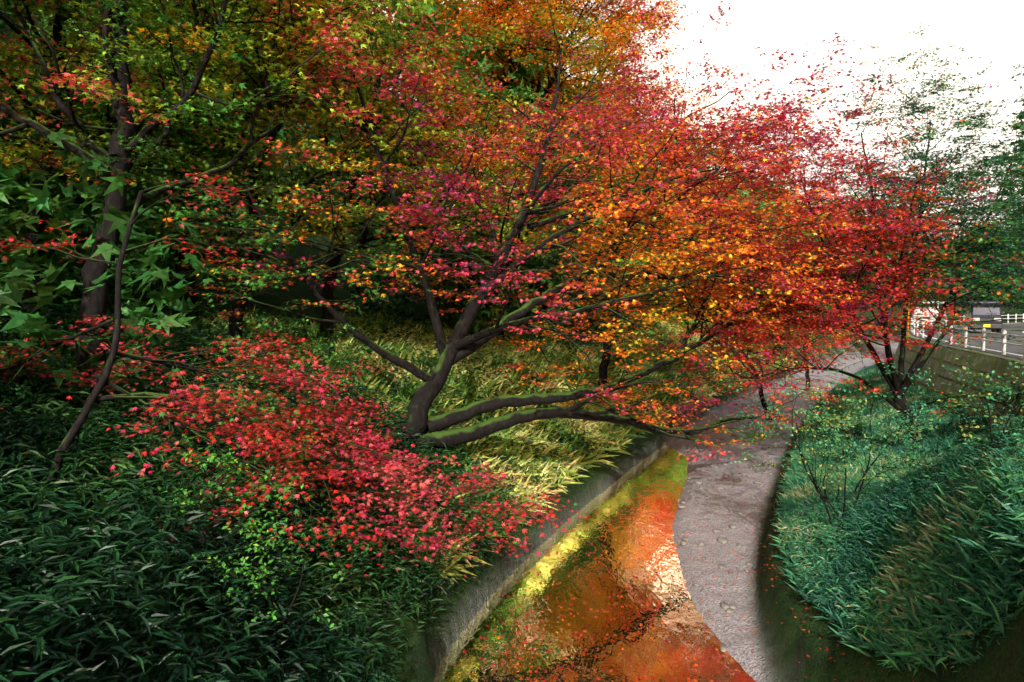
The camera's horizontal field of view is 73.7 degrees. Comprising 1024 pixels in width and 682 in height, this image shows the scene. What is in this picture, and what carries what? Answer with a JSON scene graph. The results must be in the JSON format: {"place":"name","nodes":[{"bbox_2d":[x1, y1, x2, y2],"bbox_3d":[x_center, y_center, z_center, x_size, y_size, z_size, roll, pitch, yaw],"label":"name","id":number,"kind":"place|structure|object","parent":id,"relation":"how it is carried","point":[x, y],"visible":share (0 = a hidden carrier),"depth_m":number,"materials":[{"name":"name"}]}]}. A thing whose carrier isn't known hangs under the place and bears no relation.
{"place":"outdoors","nodes":[
{"label":"outdoors","id":0,"kind":"place"},
{"bbox_2d":[0,1,1023,681],"bbox_3d":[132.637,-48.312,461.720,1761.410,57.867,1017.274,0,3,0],"label":"ground","id":1,"kind":"structure","parent":0,"point":[780,637],"depth_m":13.96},
{"bbox_2d":[1,0,359,246],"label":"tree","id":2,"kind":"object","parent":1,"relation":"on","point":[96,12],"depth_m":22.61,"materials":[{"name":"plant"}]},
{"bbox_2d":[0,0,362,312],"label":"maple","id":3,"kind":"object","parent":1,"relation":"on","point":[205,78],"depth_m":12.63,"materials":[{"name":"green plant"}]},
{"bbox_2d":[70,444,376,668],"bbox_3d":[-2.825,2.167,6.748,2.814,2.239,1.819,-1,3,-20],"label":"shrub","id":4,"kind":"object","parent":1,"relation":"on","point":[261,575],"depth_m":6.63,"materials":[{"name":"green plant"}]},
{"bbox_2d":[0,0,466,426],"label":"maple","id":5,"kind":"object","parent":1,"relation":"on","point":[100,86],"depth_m":11.26,"materials":[{"name":"green plant"}]},
{"bbox_2d":[0,0,468,322],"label":"maple","id":6,"kind":"object","parent":1,"relation":"on","point":[240,14],"depth_m":16.43,"materials":[{"name":"plant"}]},
{"bbox_2d":[0,0,470,355],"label":"maple","id":7,"kind":"object","parent":1,"relation":"on","point":[225,55],"depth_m":13.55,"materials":[{"name":"plant"}]},
{"bbox_2d":[0,284,526,681],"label":"sasa leaves","id":8,"kind":"object","parent":1,"relation":"on","point":[152,558],"visible":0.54,"depth_m":7.09,"materials":[{"name":"green plant"}]},
{"bbox_2d":[182,294,378,415],"bbox_3d":[-3.913,0.517,11.283,3.289,2.655,3.012,0,3,0],"label":"shrub","id":9,"kind":"object","parent":1,"relation":"on","point":[315,350],"depth_m":11.30,"materials":[{"name":"red plant"}]},
{"bbox_2d":[176,362,402,538],"bbox_3d":[-2.821,1.531,8.765,2.655,2.453,2.319,0,3,0],"label":"shrub","id":10,"kind":"object","parent":1,"relation":"on","point":[232,457],"depth_m":8.57,"materials":[{"name":"red plant"}]},
{"bbox_2d":[0,166,587,588],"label":"maple","id":11,"kind":"object","parent":1,"relation":"on","point":[355,440],"depth_m":8.06,"materials":[{"name":"red plant"}]},
{"bbox_2d":[0,305,742,567],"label":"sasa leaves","id":12,"kind":"object","parent":1,"relation":"on","point":[427,331],"visible":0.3,"depth_m":17.58,"materials":[{"name":"green plant"}]},
{"bbox_2d":[329,591,435,681],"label":"mossy boulders","id":13,"kind":"object","parent":1,"relation":"on","point":[419,659],"visible":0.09,"depth_m":8.70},
{"bbox_2d":[207,0,579,337],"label":"maple","id":14,"kind":"object","parent":1,"relation":"on","point":[405,160],"depth_m":17.52,"materials":[{"name":"orange plant"}]},
{"bbox_2d":[0,307,786,582],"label":"grass leaves","id":15,"kind":"object","parent":1,"relation":"on","point":[576,462],"visible":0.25,"depth_m":18.20,"materials":[{"name":"plant"}]},
{"bbox_2d":[296,0,698,340],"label":"tree","id":16,"kind":"object","parent":1,"relation":"on","point":[589,32],"depth_m":21.83,"materials":[{"name":"orange plant"}]},
{"bbox_2d":[52,0,955,465],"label":"maple","id":17,"kind":"object","parent":1,"relation":"on","point":[720,210],"depth_m":13.62,"materials":[{"name":"plant"}]},
{"bbox_2d":[0,0,1023,427],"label":"forest","id":18,"kind":"object","parent":1,"relation":"on","point":[78,216],"depth_m":15.95,"materials":[{"name":"green plant"}]},
{"bbox_2d":[551,101,668,281],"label":"tree","id":19,"kind":"object","parent":1,"relation":"on","point":[594,159],"depth_m":42.93,"materials":[{"name":"plant"}]},
{"bbox_2d":[532,37,712,322],"bbox_3d":[4.908,-6.467,32.700,9.629,12.936,9.705,0,3,0],"label":"tree","id":20,"kind":"object","parent":1,"relation":"on","point":[667,105],"depth_m":30.96,"materials":[{"name":"red plant"}]},
{"bbox_2d":[555,61,824,385],"bbox_3d":[5.969,-3.536,24.483,9.954,11.548,11.381,0,3,0],"label":"tree","id":21,"kind":"object","parent":1,"relation":"on","point":[646,154],"depth_m":23.18,"materials":[{"name":"plant"}]},
{"bbox_2d":[644,238,849,420],"bbox_3d":[9.147,-0.193,29.012,8.234,8.201,8.294,0,3,0],"label":"tree","id":22,"kind":"object","parent":1,"relation":"on","point":[697,331],"depth_m":28.68,"materials":[{"name":"orange plant"}]},
{"bbox_2d":[669,381,826,649],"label":"fallen leaves","id":23,"kind":"object","parent":1,"relation":"on","point":[727,607],"visible":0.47,"depth_m":17.56,"materials":[{"name":"red plant"}]},
{"bbox_2d":[748,274,858,389],"bbox_3d":[16.889,-0.502,39.693,7.932,7.687,7.623,0,3,0],"label":"tree","id":24,"kind":"object","parent":1,"relation":"on","point":[807,371],"depth_m":39.87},
{"bbox_2d":[783,439,855,501],"bbox_3d":[6.624,2.853,14.067,1.734,1.553,1.753,0,3,0],"label":"shrub","id":25,"kind":"object","parent":1,"relation":"on","point":[822,477],"depth_m":14.01,"materials":[{"name":"plant"}]},
{"bbox_2d":[643,22,1023,445],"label":"maple","id":26,"kind":"object","parent":1,"relation":"on","point":[950,249],"depth_m":16.63,"materials":[{"name":"red plant"}]},
{"bbox_2d":[723,328,981,523],"bbox_3d":[5.715,1.522,11.250,3.819,3.493,3.503,0,3,0],"label":"shrub","id":27,"kind":"object","parent":1,"relation":"on","point":[846,454],"depth_m":11.27,"materials":[{"name":"green plant"}]},
{"bbox_2d":[767,360,1023,676],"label":"grass leaves","id":28,"kind":"object","parent":1,"relation":"on","point":[951,435],"visible":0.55,"depth_m":8.42,"materials":[{"name":"green plant"}]},
{"bbox_2d":[775,414,1023,671],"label":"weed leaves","id":29,"kind":"object","parent":1,"relation":"on","point":[1014,458],"visible":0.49,"depth_m":8.50,"materials":[{"name":"green plant"}]},
{"bbox_2d":[902,283,920,343],"bbox_3d":[19.438,-1.451,33.340,0.800,3.292,0.335,1,3,20],"label":"traffic mirror","id":30,"kind":"object","parent":1,"relation":"on","point":[908,321],"visible":0.03,"depth_m":33.49,"materials":[{"name":"orange mirror"}]},
{"bbox_2d":[893,322,1023,428],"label":"retaining wall","id":31,"kind":"structure","parent":1,"relation":"on","point":[985,363],"depth_m":24.43,"materials":[{"name":"concrete"}]},
{"bbox_2d":[910,314,1023,358],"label":"guard rail","id":32,"kind":"object","parent":31,"relation":"on","point":[1003,342],"visible":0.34,"depth_m":25.64,"materials":[{"name":"metal"}]},
{"bbox_2d":[937,355,1023,460],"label":"shrub","id":33,"kind":"object","parent":1,"relation":"on","point":[985,407],"depth_m":8.70,"materials":[{"name":"plant"}]},
{"bbox_2d":[434,446,755,681],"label":"water","id":34,"kind":"structure","parent":0,"point":[606,657],"depth_m":11.82,"materials":[{"name":"orange liquid"}]},
{"bbox_2d":[456,372,951,681],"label":"fallen leaves","id":35,"kind":"object","parent":34,"relation":"on","point":[665,569],"visible":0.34,"depth_m":12.63,"materials":[{"name":"orange plant"}]},
{"bbox_2d":[167,0,1023,252],"bbox_3d":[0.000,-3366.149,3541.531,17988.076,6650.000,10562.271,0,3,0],"label":"sky","id":36,"kind":"structure","parent":0,"point":[988,30],"depth_m":7768.71,"materials":[{"name":"white"}]},
{"bbox_2d":[909,322,1023,359],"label":"road","id":37,"kind":"structure","parent":0,"point":[1014,349],"depth_m":31.30,"materials":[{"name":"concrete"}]},
{"bbox_2d":[911,301,945,329],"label":"vehicle","id":38,"kind":"object","parent":37,"relation":"on","point":[933,318],"visible":0.2,"depth_m":43.80,"materials":[{"name":"white paint"}]},
{"bbox_2d":[919,323,1022,355],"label":"road edge line","id":39,"kind":"object","parent":37,"relation":"on","point":[972,346],"visible":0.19,"depth_m":26.82,"materials":[{"name":"paint"}]},
{"bbox_2d":[965,301,1004,332],"bbox_3d":[27.597,-1.419,39.975,1.830,1.850,3.556,2,4,29],"label":"kei van","id":40,"kind":"object","parent":37,"relation":"on","point":[982,312],"visible":0.81,"depth_m":38.68,"materials":[{"name":"blue paint"}]}
]}

